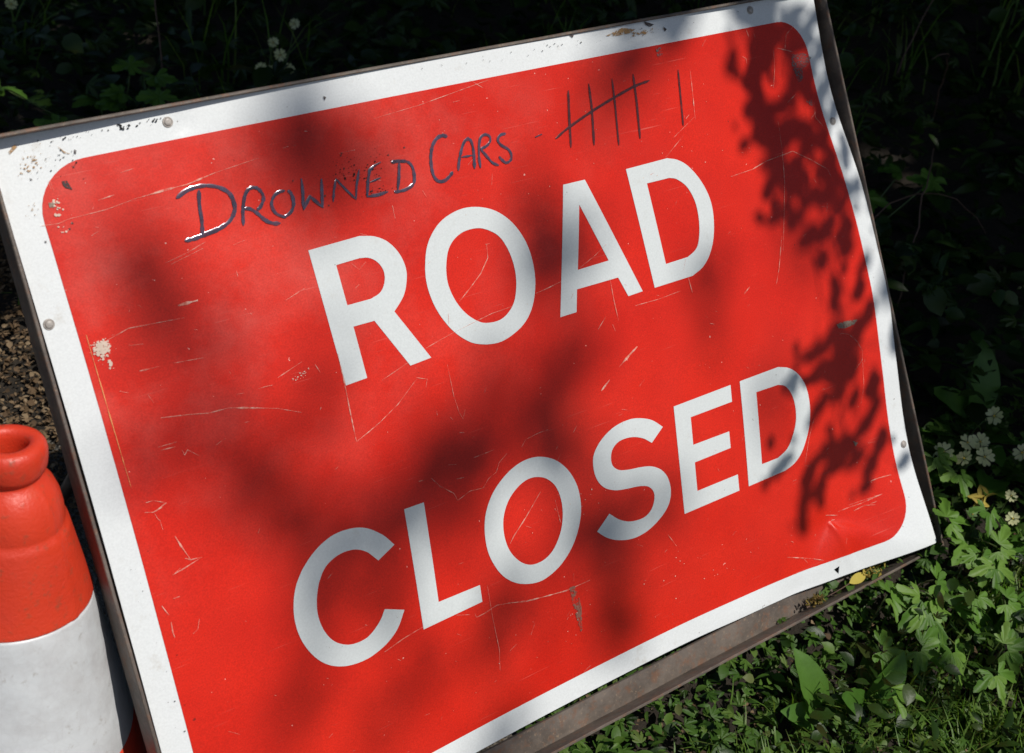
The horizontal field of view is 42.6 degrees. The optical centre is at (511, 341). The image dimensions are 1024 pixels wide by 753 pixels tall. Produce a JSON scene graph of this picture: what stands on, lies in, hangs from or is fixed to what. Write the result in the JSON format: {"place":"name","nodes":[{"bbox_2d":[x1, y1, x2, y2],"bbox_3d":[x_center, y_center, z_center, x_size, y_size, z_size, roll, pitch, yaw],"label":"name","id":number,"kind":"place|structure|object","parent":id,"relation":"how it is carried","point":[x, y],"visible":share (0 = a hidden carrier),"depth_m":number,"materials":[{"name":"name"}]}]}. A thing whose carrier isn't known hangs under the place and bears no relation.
{"place":"outdoors","nodes":[
{"label":"outdoors","id":0,"kind":"place"},
{"bbox_2d":[0,411,531,752],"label":"road","id":1,"kind":"structure","parent":0,"point":[81,535],"depth_m":1.75,"materials":[{"name":"grey asphalt"}]},
{"bbox_2d":[0,424,146,752],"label":"traffic cone","id":2,"kind":"object","parent":1,"relation":"on","point":[64,687],"visible":1,"depth_m":1.16,"materials":[{"name":"orange plastic"}]},
{"bbox_2d":[0,0,943,752],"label":"road sign","id":3,"kind":"object","parent":1,"relation":"on","point":[470,400],"visible":1,"depth_m":1.42,"materials":[{"name":"red metal"}]},
{"bbox_2d":[805,593,825,607],"bbox_3d":[0.397,0.335,1.707,0.035,0.018,0.019,-12,35,-35],"label":"dried catkin","id":4,"kind":"object","parent":3,"relation":"on","point":[817,598],"visible":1,"depth_m":1.71},
{"bbox_2d":[827,572,865,596],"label":"fallen leaf","id":5,"kind":"object","parent":3,"relation":"on","point":[858,578],"visible":1,"depth_m":1.75,"materials":[{"name":"yellow plant"}]},
{"bbox_2d":[862,561,884,583],"bbox_3d":[0.487,0.304,1.763,0.030,0.026,0.044,20,29,17],"label":"dried catkin","id":6,"kind":"object","parent":3,"relation":"on","point":[867,569],"visible":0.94,"depth_m":1.76},
{"bbox_2d":[0,0,1023,752],"bbox_3d":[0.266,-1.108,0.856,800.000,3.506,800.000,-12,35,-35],"label":"ground","id":7,"kind":"structure","parent":0,"point":[988,308],"depth_m":2.50,"materials":[{"name":"green plant"}]},
{"bbox_2d":[2,0,53,64],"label":"primrose plant","id":8,"kind":"object","parent":7,"relation":"on","point":[9,53],"visible":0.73,"depth_m":2.62,"materials":[{"name":"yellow plant"}]},
{"bbox_2d":[0,55,180,126],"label":"lobed leaf plant","id":9,"kind":"object","parent":7,"relation":"on","point":[114,98],"visible":0.72,"depth_m":2.35,"materials":[{"name":"green plant"}]},
{"bbox_2d":[154,0,169,103],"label":"dry stalk","id":10,"kind":"object","parent":7,"relation":"on","point":[159,40],"visible":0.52,"depth_m":2.43,"materials":[{"name":"beige plant"}]},
{"bbox_2d":[253,18,299,87],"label":"primrose plant","id":11,"kind":"object","parent":7,"relation":"on","point":[275,40],"visible":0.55,"depth_m":2.50,"materials":[{"name":"yellow plant"}]},
{"bbox_2d":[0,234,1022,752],"bbox_3d":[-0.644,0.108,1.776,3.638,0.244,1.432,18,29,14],"label":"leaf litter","id":12,"kind":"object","parent":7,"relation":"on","point":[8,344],"visible":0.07,"depth_m":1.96,"materials":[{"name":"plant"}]},
{"bbox_2d":[0,0,1023,752],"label":"undergrowth","id":13,"kind":"object","parent":7,"relation":"on","point":[974,276],"visible":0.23,"depth_m":2.46,"materials":[{"name":"green plant"}]},
{"bbox_2d":[1,0,1023,752],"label":"grass","id":14,"kind":"structure","parent":7,"relation":"on","point":[997,724],"depth_m":1.70,"materials":[{"name":"green plant"}]},
{"bbox_2d":[526,376,1023,752],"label":"ground cover","id":15,"kind":"object","parent":7,"relation":"on","point":[602,743],"visible":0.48,"depth_m":1.66,"materials":[{"name":"green plant"}]},
{"bbox_2d":[781,648,861,729],"bbox_3d":[0.389,0.439,1.628,0.122,0.085,0.065,7,28,-6],"label":"broad leaf plant","id":16,"kind":"object","parent":7,"relation":"on","point":[811,674],"visible":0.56,"depth_m":1.63,"materials":[{"name":"green plant"}]},
{"bbox_2d":[840,651,906,714],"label":"broad leaf plant","id":17,"kind":"object","parent":7,"relation":"on","point":[898,663],"visible":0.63,"depth_m":1.65,"materials":[{"name":"green plant"}]},
{"bbox_2d":[860,580,910,678],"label":"lobed leaf plant","id":18,"kind":"object","parent":7,"relation":"on","point":[883,638],"visible":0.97,"depth_m":1.68,"materials":[{"name":"green plant"}]},
{"bbox_2d":[868,164,946,217],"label":"lobed leaf plant","id":19,"kind":"object","parent":7,"relation":"on","point":[878,200],"visible":0.27,"depth_m":2.27,"materials":[{"name":"green plant"}]},
{"bbox_2d":[894,148,933,315],"bbox_3d":[0.661,-0.168,2.176,0.009,0.260,0.204,14,28,7],"label":"dry stalk","id":20,"kind":"object","parent":7,"relation":"on","point":[898,301],"visible":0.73,"depth_m":2.15,"materials":[{"name":"plant"}]},
{"bbox_2d":[897,0,933,73],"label":"dry stalk","id":21,"kind":"object","parent":7,"relation":"on","point":[913,36],"visible":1,"depth_m":2.50,"materials":[{"name":"plant"}]},
{"bbox_2d":[882,625,965,718],"bbox_3d":[0.510,0.426,1.657,0.162,0.085,0.077,-12,35,-35],"label":"lobed leaf plant","id":22,"kind":"object","parent":7,"relation":"on","point":[928,640],"visible":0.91,"depth_m":1.67,"materials":[{"name":"green plant"}]},
{"bbox_2d":[896,561,952,653],"bbox_3d":[0.539,0.342,1.729,0.108,0.083,0.082,-61,74,-61],"label":"lobed leaf plant","id":23,"kind":"object","parent":7,"relation":"on","point":[912,619],"visible":0.88,"depth_m":1.71,"materials":[{"name":"green plant"}]},
{"bbox_2d":[874,193,985,233],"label":"dry stalk","id":24,"kind":"object","parent":7,"relation":"on","point":[928,193],"visible":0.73,"depth_m":2.23,"materials":[{"name":"beige plant"}]},
{"bbox_2d":[925,53,949,127],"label":"dry stalk","id":25,"kind":"object","parent":7,"relation":"on","point":[941,83],"visible":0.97,"depth_m":2.46,"materials":[{"name":"beige plant"}]},
{"bbox_2d":[924,447,976,541],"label":"lobed leaf plant","id":26,"kind":"object","parent":7,"relation":"on","point":[941,461],"visible":0.88,"depth_m":1.83,"materials":[{"name":"green plant"}]},
{"bbox_2d":[919,426,1005,504],"bbox_3d":[0.625,0.162,1.902,0.178,0.086,0.169,9,28,-3],"label":"primrose plant","id":27,"kind":"object","parent":7,"relation":"on","point":[975,456],"visible":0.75,"depth_m":1.87,"materials":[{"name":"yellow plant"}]},
{"bbox_2d":[934,339,1000,421],"bbox_3d":[0.701,0.060,1.991,0.142,0.115,0.070,-18,39,-42],"label":"broad leaf plant","id":28,"kind":"object","parent":7,"relation":"on","point":[988,385],"visible":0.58,"depth_m":1.99,"materials":[{"name":"green plant"}]},
{"bbox_2d":[920,406,1021,467],"bbox_3d":[0.690,0.116,1.958,0.155,0.082,0.165,29,33,30],"label":"primrose plant","id":29,"kind":"object","parent":7,"relation":"on","point":[998,452],"visible":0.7,"depth_m":1.94,"materials":[{"name":"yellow plant"}]},
{"bbox_2d":[925,438,1023,494],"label":"primrose plant","id":30,"kind":"object","parent":7,"relation":"on","point":[988,484],"visible":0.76,"depth_m":1.89,"materials":[{"name":"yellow plant"}]},
{"bbox_2d":[944,531,1014,624],"bbox_3d":[0.605,0.319,1.754,0.105,0.074,0.108,27,32,29],"label":"lobed leaf plant","id":31,"kind":"object","parent":7,"relation":"on","point":[985,568],"visible":0.95,"depth_m":1.75,"materials":[{"name":"green plant"}]},
{"bbox_2d":[938,490,1023,557],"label":"primrose plant","id":32,"kind":"object","parent":7,"relation":"on","point":[1016,540],"visible":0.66,"depth_m":1.82,"materials":[{"name":"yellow plant"}]},
{"bbox_2d":[966,485,995,514],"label":"withered flower","id":33,"kind":"object","parent":7,"relation":"on","point":[980,495],"visible":0.72,"depth_m":1.83,"materials":[{"name":"yellow plant"}]},
{"bbox_2d":[952,591,1023,642],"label":"broad leaf plant","id":34,"kind":"object","parent":7,"relation":"on","point":[963,614],"visible":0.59,"depth_m":1.74,"materials":[{"name":"green plant"}]},
{"bbox_2d":[968,499,1018,566],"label":"lobed leaf plant","id":35,"kind":"object","parent":7,"relation":"on","point":[1007,551],"visible":0.97,"depth_m":1.79,"materials":[{"name":"green plant"}]},
{"bbox_2d":[973,586,1023,705],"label":"lobed leaf plant","id":36,"kind":"object","parent":7,"relation":"on","point":[1012,657],"visible":0.94,"depth_m":1.68,"materials":[{"name":"green plant"}]}
]}

